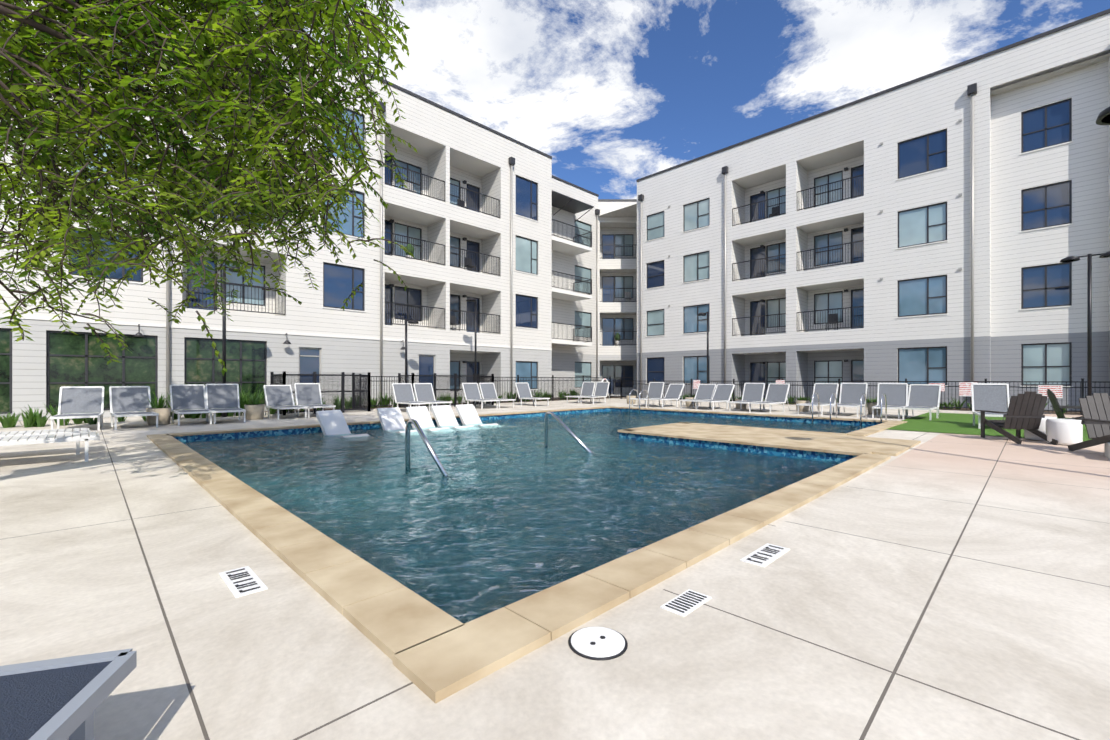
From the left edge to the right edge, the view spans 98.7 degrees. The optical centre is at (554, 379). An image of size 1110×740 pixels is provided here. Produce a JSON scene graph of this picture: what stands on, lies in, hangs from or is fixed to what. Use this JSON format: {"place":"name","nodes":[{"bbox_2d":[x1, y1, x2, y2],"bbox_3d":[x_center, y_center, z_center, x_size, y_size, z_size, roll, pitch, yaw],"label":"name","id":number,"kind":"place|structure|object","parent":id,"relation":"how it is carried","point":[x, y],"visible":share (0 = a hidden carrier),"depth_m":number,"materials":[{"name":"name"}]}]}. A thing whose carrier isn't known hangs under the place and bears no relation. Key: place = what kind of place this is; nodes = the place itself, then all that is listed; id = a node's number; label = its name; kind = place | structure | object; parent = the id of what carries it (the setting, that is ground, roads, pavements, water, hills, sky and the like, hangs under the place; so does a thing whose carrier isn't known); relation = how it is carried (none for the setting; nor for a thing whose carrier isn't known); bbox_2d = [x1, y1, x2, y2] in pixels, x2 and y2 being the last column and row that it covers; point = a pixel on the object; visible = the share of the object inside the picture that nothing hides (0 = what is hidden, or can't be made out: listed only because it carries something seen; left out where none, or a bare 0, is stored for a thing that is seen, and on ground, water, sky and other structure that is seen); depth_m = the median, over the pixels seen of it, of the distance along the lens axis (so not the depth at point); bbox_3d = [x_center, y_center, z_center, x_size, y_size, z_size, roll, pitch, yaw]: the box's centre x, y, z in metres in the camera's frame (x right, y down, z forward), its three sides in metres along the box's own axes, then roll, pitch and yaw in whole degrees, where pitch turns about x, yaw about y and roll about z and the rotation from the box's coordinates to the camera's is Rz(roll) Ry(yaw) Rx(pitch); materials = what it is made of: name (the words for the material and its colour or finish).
{"place":"outdoors","nodes":[
{"label":"outdoors","id":0,"kind":"place"},
{"bbox_2d":[0,403,171,427],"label":"shrubs","id":1,"kind":"object","parent":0,"point":[34,419],"depth_m":12.31,"materials":[{"name":"green plant"}]},
{"bbox_2d":[0,397,1109,739],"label":"pool deck","id":2,"kind":"structure","parent":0,"point":[946,577],"depth_m":2.44,"materials":[{"name":"concrete"}]},
{"bbox_2d":[0,428,89,454],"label":"lounge chair","id":3,"kind":"object","parent":2,"relation":"on","point":[38,432],"visible":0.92,"depth_m":7.72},
{"bbox_2d":[0,432,99,461],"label":"lounge chair","id":4,"kind":"object","parent":2,"relation":"on","point":[37,439],"visible":1,"depth_m":6.94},
{"bbox_2d":[0,648,136,739],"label":"chaise","id":5,"kind":"object","parent":2,"relation":"on","point":[64,698],"visible":1,"depth_m":1.33,"materials":[{"name":"grey fabric"}]},
{"bbox_2d":[50,386,103,429],"bbox_3d":[-11.782,0.698,11.800,0.820,1.045,1.731,0,0,-40],"label":"chaise","id":6,"kind":"object","parent":2,"relation":"on","point":[81,401],"visible":0.96,"depth_m":12.19,"materials":[{"name":"grey fabric"}]},
{"bbox_2d":[109,386,158,429],"bbox_3d":[-10.939,0.698,12.360,1.731,1.045,0.820,0,0,43],"label":"chaise","id":7,"kind":"object","parent":2,"relation":"on","point":[127,401],"visible":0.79,"depth_m":12.68,"materials":[{"name":"grey fabric"}]},
{"bbox_2d":[146,393,172,424],"bbox_3d":[-10.691,0.745,12.978,0.619,0.951,0.672,0,0,32],"label":"planter","id":8,"kind":"object","parent":2,"relation":"on","point":[164,412],"visible":1,"depth_m":12.82,"materials":[{"name":"beige ceramic"}]},
{"bbox_2d":[169,384,215,425],"bbox_3d":[-10.180,0.680,13.363,0.850,1.081,1.744,0,0,-45],"label":"chaise","id":9,"kind":"object","parent":2,"relation":"on","point":[191,398],"visible":0.88,"depth_m":13.69,"materials":[{"name":"grey fabric"}]},
{"bbox_2d":[0,0,417,375],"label":"oak tree","id":10,"kind":"object","parent":2,"relation":"on","point":[218,29],"visible":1,"depth_m":4.28,"materials":[{"name":"green plant"}]},
{"bbox_2d":[153,382,276,419],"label":"shrubs","id":11,"kind":"object","parent":2,"relation":"on","point":[243,401],"visible":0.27,"depth_m":15.89,"materials":[{"name":"green plant"}]},
{"bbox_2d":[205,384,245,423],"bbox_3d":[-9.605,0.671,13.865,0.820,1.100,1.731,0,0,-40],"label":"chaise","id":12,"kind":"object","parent":2,"relation":"on","point":[223,398],"visible":0.96,"depth_m":14.22,"materials":[{"name":"grey fabric"}]},
{"bbox_2d":[221,265,240,416],"bbox_3d":[-10.570,-1.254,15.731,0.474,4.950,0.619,0,0,-90],"label":"lamp post","id":13,"kind":"object","parent":2,"relation":"on","point":[224,414],"visible":0.54,"depth_m":15.53,"materials":[{"name":"black metal"}]},
{"bbox_2d":[219,566,267,597],"bbox_3d":[-1.892,1.215,2.884,0.160,0.011,0.460,0,0,-45],"label":"depth marker","id":14,"kind":"object","parent":2,"relation":"on","point":[242,581],"visible":1,"depth_m":2.86,"materials":[{"name":"white tile"}]},
{"bbox_2d":[244,391,264,419],"bbox_3d":[-9.203,0.758,14.750,0.679,0.925,0.629,0,0,-4],"label":"planter","id":15,"kind":"object","parent":2,"relation":"on","point":[254,410],"visible":0.98,"depth_m":14.55,"materials":[{"name":"beige ceramic"}]},
{"bbox_2d":[263,385,307,419],"bbox_3d":[-8.701,0.698,15.349,0.843,1.045,1.741,0,0,-45],"label":"chaise","id":16,"kind":"object","parent":2,"relation":"on","point":[277,396],"visible":1,"depth_m":15.68,"materials":[{"name":"grey fabric"}]},
{"bbox_2d":[294,383,335,417],"bbox_3d":[-8.118,0.671,16.033,0.825,1.100,1.733,0,0,-45],"label":"chaise","id":17,"kind":"object","parent":2,"relation":"on","point":[307,393],"visible":0.88,"depth_m":16.36,"materials":[{"name":"grey fabric"}]},
{"bbox_2d":[270,371,370,415],"bbox_3d":[-8.727,0.471,17.835,3.015,1.500,1.580,0,0,-45],"label":"fence","id":18,"kind":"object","parent":2,"relation":"on","point":[281,379],"depth_m":17.60,"materials":[{"name":"black metal"}]},
{"bbox_2d":[359,374,398,406],"bbox_3d":[-7.401,0.486,20.200,1.782,1.470,0.075,0,0,-45],"label":"fence","id":19,"kind":"object","parent":2,"relation":"on","point":[376,405],"visible":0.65,"depth_m":20.24,"materials":[{"name":"black metal"}]},
{"bbox_2d":[286,392,513,410],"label":"shrubs","id":20,"kind":"object","parent":2,"relation":"on","point":[373,401],"depth_m":20.96,"materials":[{"name":"green plant"}]},
{"bbox_2d":[404,319,418,407],"bbox_3d":[-6.279,-0.704,20.907,0.602,3.850,0.480,0,0,-45],"label":"lamp post","id":21,"kind":"object","parent":2,"relation":"on","point":[412,321],"visible":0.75,"depth_m":20.77,"materials":[{"name":"black metal"}]},
{"bbox_2d":[392,383,431,411],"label":"chaise","id":22,"kind":"object","parent":2,"relation":"on","point":[402,392],"visible":0.9,"depth_m":18.58,"materials":[{"name":"grey fabric"}]},
{"bbox_2d":[413,383,451,407],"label":"chaise","id":23,"kind":"object","parent":2,"relation":"on","point":[424,392],"visible":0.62,"depth_m":19.21,"materials":[{"name":"grey fabric"}]},
{"bbox_2d":[398,373,493,407],"bbox_3d":[-4.894,0.471,21.835,4.236,1.500,1.280,0,0,-45],"label":"fence","id":24,"kind":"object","parent":2,"relation":"on","point":[455,381],"depth_m":21.24,"materials":[{"name":"black metal"}]},
{"bbox_2d":[466,297,476,404],"bbox_3d":[-4.065,-1.379,23.176,0.475,5.200,0.561,0,0,1],"label":"lamp post","id":25,"kind":"object","parent":2,"relation":"on","point":[470,299],"visible":0.75,"depth_m":23.33,"materials":[{"name":"black metal"}]},
{"bbox_2d":[462,383,498,408],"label":"chaise","id":26,"kind":"object","parent":2,"relation":"on","point":[471,391],"visible":0.96,"depth_m":20.78,"materials":[{"name":"grey fabric"}]},
{"bbox_2d":[478,383,514,407],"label":"chaise","id":27,"kind":"object","parent":2,"relation":"on","point":[488,390],"visible":0.85,"depth_m":21.45,"materials":[{"name":"grey fabric"}]},
{"bbox_2d":[514,382,549,405],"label":"chaise","id":28,"kind":"object","parent":2,"relation":"on","point":[523,390],"visible":1,"depth_m":22.92,"materials":[{"name":"grey fabric"}]},
{"bbox_2d":[147,406,920,703],"bbox_3d":[0.986,1.825,11.487,15.672,1.292,11.795,0,0,-45],"label":"pool coping","id":29,"kind":"object","parent":2,"relation":"in","point":[434,653],"visible":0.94,"depth_m":3.21,"materials":[{"name":"stone"}]},
{"bbox_2d":[316,410,369,437],"bbox_3d":[-5.113,1.197,11.612,1.664,0.832,0.620,0,0,37],"label":"pool lounger","id":30,"kind":"object","parent":29,"relation":"on","point":[332,422],"visible":0.42,"depth_m":11.88,"materials":[{"name":"white plastic"}]},
{"bbox_2d":[377,407,416,432],"bbox_3d":[-4.066,1.197,12.644,0.620,0.832,1.664,0,0,-45],"label":"pool lounger","id":31,"kind":"object","parent":29,"relation":"on","point":[391,418],"visible":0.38,"depth_m":12.98,"materials":[{"name":"white plastic"}]},
{"bbox_2d":[406,406,448,430],"bbox_3d":[-3.462,1.197,13.242,0.620,0.832,1.664,0,0,-45],"label":"pool lounger","id":32,"kind":"object","parent":29,"relation":"on","point":[421,415],"visible":0.38,"depth_m":13.59,"materials":[{"name":"white plastic"}]},
{"bbox_2d":[431,405,472,427],"bbox_3d":[-2.893,1.197,13.804,0.620,0.832,1.664,0,0,-45],"label":"pool lounger","id":33,"kind":"object","parent":29,"relation":"on","point":[443,415],"visible":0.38,"depth_m":14.14,"materials":[{"name":"white plastic"}]},
{"bbox_2d":[455,404,497,425],"bbox_3d":[-2.289,1.197,14.402,0.620,0.832,1.664,0,0,-45],"label":"pool lounger","id":34,"kind":"object","parent":29,"relation":"on","point":[467,414],"visible":0.46,"depth_m":14.73,"materials":[{"name":"white plastic"}]},
{"bbox_2d":[182,411,869,623],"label":"pool water","id":35,"kind":"structure","parent":29,"relation":"in","point":[504,512],"depth_m":5.84,"materials":[{"name":"blue liquid"}]},
{"bbox_2d":[405,419,447,475],"bbox_3d":[-1.819,1.090,6.938,1.061,1.007,0.072,0,0,34],"label":"handrail","id":36,"kind":"object","parent":35,"relation":"in","point":[426,443],"visible":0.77,"depth_m":7.07,"materials":[{"name":"silver metal"}]},
{"bbox_2d":[545,411,591,451],"bbox_3d":[0.343,1.118,9.222,0.068,0.966,1.556,0,0,-45],"label":"handrail","id":37,"kind":"object","parent":29,"relation":"on","point":[571,433],"visible":0.83,"depth_m":9.43,"materials":[{"name":"silver metal"}]},
{"bbox_2d":[481,375,610,401],"bbox_3d":[-0.123,0.486,27.396,10.523,1.470,0.075,0,0,-45],"label":"fence","id":38,"kind":"object","parent":2,"relation":"on","point":[552,380],"visible":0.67,"depth_m":27.37,"materials":[{"name":"black metal"}]},
{"bbox_2d":[511,388,586,401],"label":"shrubs","id":39,"kind":"object","parent":2,"relation":"on","point":[546,394],"visible":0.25,"depth_m":28.36,"materials":[{"name":"green plant"}]},
{"bbox_2d":[0,1,1109,420],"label":"apartment building","id":40,"kind":"structure","parent":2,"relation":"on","point":[938,225],"depth_m":22.34,"materials":[{"name":"white paint"}]},
{"bbox_2d":[565,382,596,402],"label":"chaise","id":41,"kind":"object","parent":2,"relation":"on","point":[587,388],"visible":0.88,"depth_m":25.57,"materials":[{"name":"grey fabric"}]},
{"bbox_2d":[579,382,610,403],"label":"chaise","id":42,"kind":"object","parent":2,"relation":"on","point":[601,389],"visible":1,"depth_m":24.91,"materials":[{"name":"grey fabric"}]},
{"bbox_2d":[568,627,627,659],"bbox_3d":[0.199,1.214,2.207,0.274,0.014,0.274,0,0,-45],"label":"skimmer lid","id":43,"kind":"object","parent":2,"relation":"on","point":[597,643],"visible":1,"depth_m":2.18,"materials":[{"name":"white plastic"}]},
{"bbox_2d":[609,377,621,398],"bbox_3d":[3.909,0.526,30.748,0.075,1.390,0.975,0,0,-45],"label":"fence","id":44,"kind":"object","parent":2,"relation":"on","point":[611,396],"visible":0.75,"depth_m":30.74,"materials":[{"name":"black metal"}]},
{"bbox_2d":[626,395,635,403],"bbox_3d":[3.835,1.011,23.996,0.473,0.420,0.480,0,0,-45],"label":"side table","id":45,"kind":"object","parent":2,"relation":"on","point":[631,396],"visible":0.73,"depth_m":23.84,"materials":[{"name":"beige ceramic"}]},
{"bbox_2d":[629,389,648,412],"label":"ladder rails","id":46,"kind":"object","parent":2,"relation":"on","point":[638,399],"visible":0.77,"depth_m":19.83,"materials":[{"name":"silver metal"}]},
{"bbox_2d":[630,382,665,406],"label":"chaise","id":47,"kind":"object","parent":2,"relation":"on","point":[655,389],"visible":0.88,"depth_m":22.42,"materials":[{"name":"grey fabric"}]},
{"bbox_2d":[647,384,684,407],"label":"chaise","id":48,"kind":"object","parent":2,"relation":"on","point":[674,392],"visible":1,"depth_m":21.84,"materials":[{"name":"grey fabric"}]},
{"bbox_2d":[660,589,711,616],"bbox_3d":[0.719,1.216,2.604,0.300,0.010,0.140,0,0,-45],"label":"deck drain","id":49,"kind":"object","parent":2,"relation":"on","point":[685,603],"visible":1,"depth_m":2.59,"materials":[{"name":"white plastic"}]},
{"bbox_2d":[685,397,694,406],"bbox_3d":[6.155,1.011,21.649,0.473,0.420,0.480,0,0,-45],"label":"side table","id":50,"kind":"object","parent":2,"relation":"on","point":[689,403],"visible":0.73,"depth_m":21.46,"materials":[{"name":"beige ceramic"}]},
{"bbox_2d":[679,384,715,408],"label":"chaise","id":51,"kind":"object","parent":2,"relation":"on","point":[705,391],"visible":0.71,"depth_m":20.90,"materials":[{"name":"grey fabric"}]},
{"bbox_2d":[697,312,708,383],"bbox_3d":[8.116,-1.229,26.066,0.480,4.900,0.665,0,0,-45],"label":"lamp post","id":52,"kind":"object","parent":2,"relation":"on","point":[701,314],"visible":0.81,"depth_m":25.84,"materials":[{"name":"black metal"}]},
{"bbox_2d":[694,384,734,409],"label":"chaise","id":53,"kind":"object","parent":2,"relation":"on","point":[722,392],"visible":1,"depth_m":20.06,"materials":[{"name":"grey fabric"}]},
{"bbox_2d":[735,399,746,408],"bbox_3d":[7.807,1.011,19.978,0.473,0.420,0.480,0,0,-45],"label":"side table","id":54,"kind":"object","parent":2,"relation":"on","point":[744,405],"visible":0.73,"depth_m":19.81,"materials":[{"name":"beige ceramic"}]},
{"bbox_2d":[728,383,764,411],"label":"chaise","id":55,"kind":"object","parent":2,"relation":"on","point":[753,392],"visible":0.9,"depth_m":19.21,"materials":[{"name":"grey fabric"}]},
{"bbox_2d":[740,543,789,566],"bbox_3d":[1.467,1.215,3.316,0.460,0.011,0.160,0,0,-45],"label":"depth marker","id":56,"kind":"object","parent":2,"relation":"on","point":[765,555],"visible":0.98,"depth_m":3.29,"materials":[{"name":"white tile"}]},
{"bbox_2d":[749,383,789,412],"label":"chaise","id":57,"kind":"object","parent":2,"relation":"on","point":[778,392],"visible":0.92,"depth_m":18.59,"materials":[{"name":"grey fabric"}]},
{"bbox_2d":[796,400,809,411],"bbox_3d":[9.494,1.011,18.271,0.473,0.420,0.480,0,0,-45],"label":"side table","id":58,"kind":"object","parent":2,"relation":"on","point":[803,408],"visible":0.85,"depth_m":18.11,"materials":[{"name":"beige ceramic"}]},
{"bbox_2d":[796,383,838,414],"bbox_3d":[9.449,0.675,17.080,1.730,1.091,0.820,0,0,-40],"label":"chaise","id":59,"kind":"object","parent":2,"relation":"on","point":[824,391],"visible":0.83,"depth_m":17.35,"materials":[{"name":"grey fabric"}]},
{"bbox_2d":[812,392,836,423],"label":"ladder rails","id":60,"kind":"object","parent":2,"relation":"on","point":[819,405],"visible":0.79,"depth_m":14.89,"materials":[{"name":"silver metal"}]},
{"bbox_2d":[829,383,867,416],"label":"chaise","id":61,"kind":"object","parent":2,"relation":"on","point":[850,394],"visible":0.83,"depth_m":16.81,"materials":[{"name":"grey fabric"}]},
{"bbox_2d":[645,393,1068,412],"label":"plants","id":62,"kind":"object","parent":2,"relation":"on","point":[945,404],"depth_m":21.52,"materials":[{"name":"green plant"}]},
{"bbox_2d":[620,378,1109,414],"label":"fence","id":63,"kind":"object","parent":2,"relation":"on","point":[1082,382],"visible":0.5,"depth_m":19.86,"materials":[{"name":"black metal"}]},
{"bbox_2d":[693,380,699,388],"bbox_3d":[7.925,0.271,26.643,0.010,0.500,0.420,0,0,-45],"label":"fence sign","id":64,"kind":"object","parent":63,"relation":"attached to","point":[696,383],"visible":0.79,"depth_m":26.65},
{"bbox_2d":[929,383,944,390],"bbox_3d":[15.341,0.301,19.142,0.010,0.320,0.500,0,0,-45],"label":"fence sign","id":65,"kind":"object","parent":63,"relation":"attached to","point":[942,386],"visible":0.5,"depth_m":19.01,"materials":[{"name":"white metal"}]},
{"bbox_2d":[959,382,977,395],"bbox_3d":[16.018,0.371,18.457,0.010,0.550,0.550,0,0,-45],"label":"fence sign","id":66,"kind":"object","parent":63,"relation":"attached to","point":[964,388],"visible":0.71,"depth_m":18.52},
{"bbox_2d":[1038,385,1062,397],"bbox_3d":[17.561,0.421,16.896,0.010,0.450,0.600,0,0,-45],"label":"fence sign","id":67,"kind":"object","parent":63,"relation":"attached to","point":[1057,390],"visible":0.64,"depth_m":16.85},
{"bbox_2d":[860,393,886,425],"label":"ladder rails","id":68,"kind":"object","parent":2,"relation":"on","point":[866,408],"visible":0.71,"depth_m":13.93,"materials":[{"name":"silver metal"}]},
{"bbox_2d":[867,402,879,414],"bbox_3d":[11.147,1.011,16.600,0.473,0.420,0.480,0,0,-45],"label":"side table","id":69,"kind":"object","parent":2,"relation":"on","point":[869,406],"visible":0.58,"depth_m":16.51,"materials":[{"name":"beige"}]},
{"bbox_2d":[872,383,907,418],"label":"chaise","id":70,"kind":"object","parent":2,"relation":"on","point":[896,393],"visible":0.88,"depth_m":15.77,"materials":[{"name":"grey fabric"}]},
{"bbox_2d":[898,384,940,419],"bbox_3d":[11.470,0.686,14.978,1.730,1.070,0.820,0,0,-42],"label":"chaise","id":71,"kind":"object","parent":2,"relation":"on","point":[922,396],"visible":0.85,"depth_m":15.30,"materials":[{"name":"grey fabric"}]},
{"bbox_2d":[971,383,1009,428],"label":"lounge chair","id":72,"kind":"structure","parent":2,"relation":"on","point":[990,396],"depth_m":12.54,"materials":[{"name":"grey fabric"}]},
{"bbox_2d":[975,391,1057,444],"bbox_3d":[9.161,0.731,9.437,0.830,1.010,1.056,0,0,10],"label":"adirondack chair","id":73,"kind":"object","parent":2,"relation":"on","point":[1026,410],"visible":0.96,"depth_m":9.26,"materials":[{"name":"wood"}]},
{"bbox_2d":[1024,416,1056,440],"bbox_3d":[9.815,0.979,9.629,0.480,0.460,0.480,0,0,-45],"label":"stool","id":74,"kind":"object","parent":2,"relation":"on","point":[1030,435],"visible":0.25,"depth_m":9.48,"materials":[{"name":"white"}]},
{"bbox_2d":[1046,418,1082,444],"bbox_3d":[9.596,0.979,8.985,0.480,0.460,0.480,0,0,-45],"label":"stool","id":75,"kind":"object","parent":2,"relation":"on","point":[1065,431],"visible":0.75,"depth_m":8.82,"materials":[{"name":"white"}]},
{"bbox_2d":[1047,389,1083,420],"bbox_3d":[12.067,0.731,11.211,1.056,1.010,0.830,0,0,35],"label":"adirondack chair","id":76,"kind":"object","parent":2,"relation":"on","point":[1057,407],"visible":0.31,"depth_m":11.28,"materials":[{"name":"wood"}]},
{"bbox_2d":[1060,251,1109,395],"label":"lamp post","id":77,"kind":"object","parent":2,"relation":"on","point":[1089,313],"visible":0.81,"depth_m":16.02,"materials":[{"name":"black metal"}]},
{"bbox_2d":[1068,393,1109,450],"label":"adirondack chair","id":78,"kind":"object","parent":2,"relation":"on","point":[1095,408],"visible":0.96,"depth_m":7.84,"materials":[{"name":"wood"}]},
{"bbox_2d":[1096,107,1109,124],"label":"lamp","id":79,"kind":"object","parent":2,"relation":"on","point":[1103,117],"visible":1,"depth_m":5.20,"materials":[{"name":"black metal"}]},
{"bbox_2d":[1104,442,1109,460],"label":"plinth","id":80,"kind":"structure","parent":2,"relation":"on","point":[1107,449],"depth_m":7.39,"materials":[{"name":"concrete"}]},
{"bbox_2d":[253,0,1109,198],"label":"sky","id":81,"kind":"structure","parent":0,"point":[618,93],"materials":[{"name":"blue"}]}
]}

